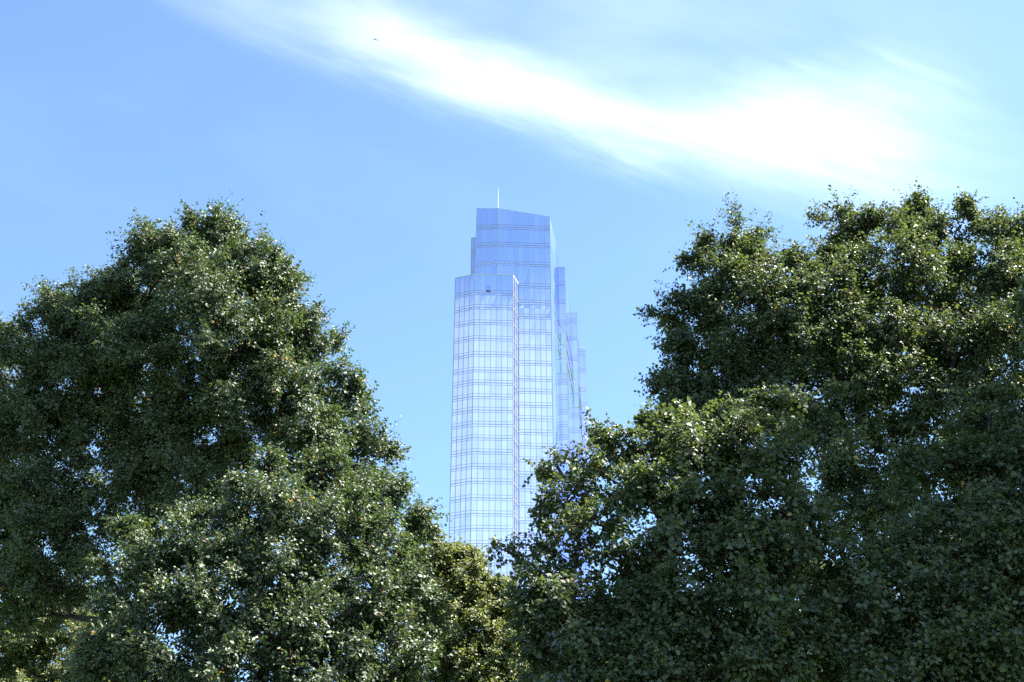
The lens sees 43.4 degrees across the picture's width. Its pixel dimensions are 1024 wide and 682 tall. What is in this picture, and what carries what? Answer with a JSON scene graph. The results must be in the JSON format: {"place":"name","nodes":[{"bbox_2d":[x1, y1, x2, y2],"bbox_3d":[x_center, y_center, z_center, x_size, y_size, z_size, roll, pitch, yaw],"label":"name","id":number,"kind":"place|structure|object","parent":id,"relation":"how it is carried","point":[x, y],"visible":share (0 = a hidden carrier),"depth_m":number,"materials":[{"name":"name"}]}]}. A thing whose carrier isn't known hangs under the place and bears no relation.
{"place":"outdoors","nodes":[
{"label":"outdoors","id":0,"kind":"place"},
{"bbox_2d":[64,609,178,677],"bbox_3d":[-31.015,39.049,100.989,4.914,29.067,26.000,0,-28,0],"label":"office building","id":1,"kind":"structure","parent":0,"point":[98,613],"depth_m":96.33,"materials":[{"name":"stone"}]},
{"bbox_2d":[0,0,1023,681],"label":"sky","id":2,"kind":"structure","parent":0,"point":[621,123],"materials":[{"name":"blue"}]},
{"bbox_2d":[449,208,592,663],"bbox_3d":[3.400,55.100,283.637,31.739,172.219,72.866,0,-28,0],"label":"skyscraper","id":3,"kind":"structure","parent":0,"point":[519,387],"depth_m":272.29,"materials":[{"name":"blue glass"}]},
{"bbox_2d":[561,332,565,344],"bbox_3d":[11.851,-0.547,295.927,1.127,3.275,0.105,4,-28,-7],"label":"window","id":4,"kind":"structure","parent":3,"relation":"in","point":[563,334],"depth_m":295.86,"materials":[{"name":"blue glass"}]},
{"bbox_2d":[561,348,565,358],"bbox_3d":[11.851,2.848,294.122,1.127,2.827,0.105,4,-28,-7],"label":"window","id":5,"kind":"structure","parent":3,"relation":"in","point":[563,350],"depth_m":294.06,"materials":[{"name":"blue glass"}]},
{"bbox_2d":[562,362,566,372],"bbox_3d":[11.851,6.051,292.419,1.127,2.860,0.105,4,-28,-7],"label":"window","id":6,"kind":"structure","parent":3,"relation":"in","point":[564,366],"depth_m":292.35,"materials":[{"name":"blue glass"}]},
{"bbox_2d":[573,368,577,379],"bbox_3d":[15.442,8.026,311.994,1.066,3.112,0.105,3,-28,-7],"label":"window","id":7,"kind":"structure","parent":3,"relation":"in","point":[575,370],"depth_m":312.00,"materials":[{"name":"blue glass"}]},
{"bbox_2d":[574,383,577,392],"bbox_3d":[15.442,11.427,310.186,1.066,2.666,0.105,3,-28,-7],"label":"window","id":8,"kind":"structure","parent":3,"relation":"in","point":[575,384],"depth_m":310.18,"materials":[{"name":"blue glass"}]},
{"bbox_2d":[574,397,578,407],"bbox_3d":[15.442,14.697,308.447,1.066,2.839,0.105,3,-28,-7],"label":"window","id":9,"kind":"structure","parent":3,"relation":"in","point":[576,401],"depth_m":308.33,"materials":[{"name":"blue glass"}]},
{"bbox_2d":[529,598,624,681],"bbox_3d":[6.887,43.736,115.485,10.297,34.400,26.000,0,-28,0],"label":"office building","id":10,"kind":"structure","parent":0,"point":[555,641],"depth_m":110.70,"materials":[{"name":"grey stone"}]},
{"bbox_2d":[549,633,564,656],"bbox_3d":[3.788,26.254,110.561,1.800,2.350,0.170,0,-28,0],"label":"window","id":11,"kind":"structure","parent":10,"relation":"in","point":[552,634],"depth_m":110.68,"materials":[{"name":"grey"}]},
{"label":"ground","id":12,"kind":"structure","parent":0,"visible":0},
{"bbox_2d":[0,311,51,579],"bbox_3d":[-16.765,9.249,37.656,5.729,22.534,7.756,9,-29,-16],"label":"broadleaf tree","id":13,"kind":"object","parent":12,"relation":"on","point":[4,534],"visible":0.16,"depth_m":38.35,"materials":[{"name":"green plant"}]},
{"bbox_2d":[0,579,117,681],"bbox_3d":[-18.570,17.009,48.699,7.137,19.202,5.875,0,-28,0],"label":"broadleaf tree","id":14,"kind":"object","parent":12,"relation":"on","point":[17,664],"visible":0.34,"depth_m":49.67,"materials":[{"name":"green plant"}]},
{"bbox_2d":[0,190,413,654],"bbox_3d":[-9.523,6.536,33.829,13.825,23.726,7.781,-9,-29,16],"label":"broadleaf tree","id":15,"kind":"object","parent":12,"relation":"on","point":[150,450],"visible":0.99,"depth_m":34.74,"materials":[{"name":"green plant"}]},
{"bbox_2d":[51,438,474,681],"bbox_3d":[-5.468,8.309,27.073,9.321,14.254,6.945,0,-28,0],"label":"broadleaf tree","id":16,"kind":"object","parent":12,"relation":"on","point":[363,624],"visible":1,"depth_m":26.97,"materials":[{"name":"green plant"}]},
{"bbox_2d":[407,512,544,681],"bbox_3d":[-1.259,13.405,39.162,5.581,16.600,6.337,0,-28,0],"label":"broadleaf tree","id":17,"kind":"object","parent":12,"relation":"on","point":[471,583],"visible":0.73,"depth_m":39.70,"materials":[{"name":"green plant"}]},
{"bbox_2d":[479,372,922,681],"bbox_3d":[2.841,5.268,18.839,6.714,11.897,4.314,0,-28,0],"label":"broadleaf tree","id":18,"kind":"object","parent":12,"relation":"on","point":[658,625],"visible":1,"depth_m":19.20,"materials":[{"name":"green plant"}]},
{"bbox_2d":[633,176,1023,678],"bbox_3d":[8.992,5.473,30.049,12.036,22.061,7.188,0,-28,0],"label":"broadleaf tree","id":19,"kind":"object","parent":12,"relation":"on","point":[818,339],"visible":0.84,"depth_m":31.22,"materials":[{"name":"green plant"}]},
{"bbox_2d":[763,549,898,681],"bbox_3d":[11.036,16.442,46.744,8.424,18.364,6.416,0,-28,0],"label":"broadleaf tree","id":20,"kind":"object","parent":12,"relation":"on","point":[803,579],"visible":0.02,"depth_m":48.65,"materials":[{"name":"green plant"}]},
{"bbox_2d":[815,374,1023,681],"bbox_3d":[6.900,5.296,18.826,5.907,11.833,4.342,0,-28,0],"label":"broadleaf tree","id":21,"kind":"object","parent":12,"relation":"on","point":[971,629],"visible":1,"depth_m":19.02,"materials":[{"name":"green plant"}]},
{"bbox_2d":[998,274,1023,358],"bbox_3d":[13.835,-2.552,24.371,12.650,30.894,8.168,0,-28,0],"label":"broadleaf tree","id":22,"kind":"object","parent":12,"relation":"on","point":[1018,297],"visible":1,"depth_m":19.62,"materials":[{"name":"green plant"}]}
]}

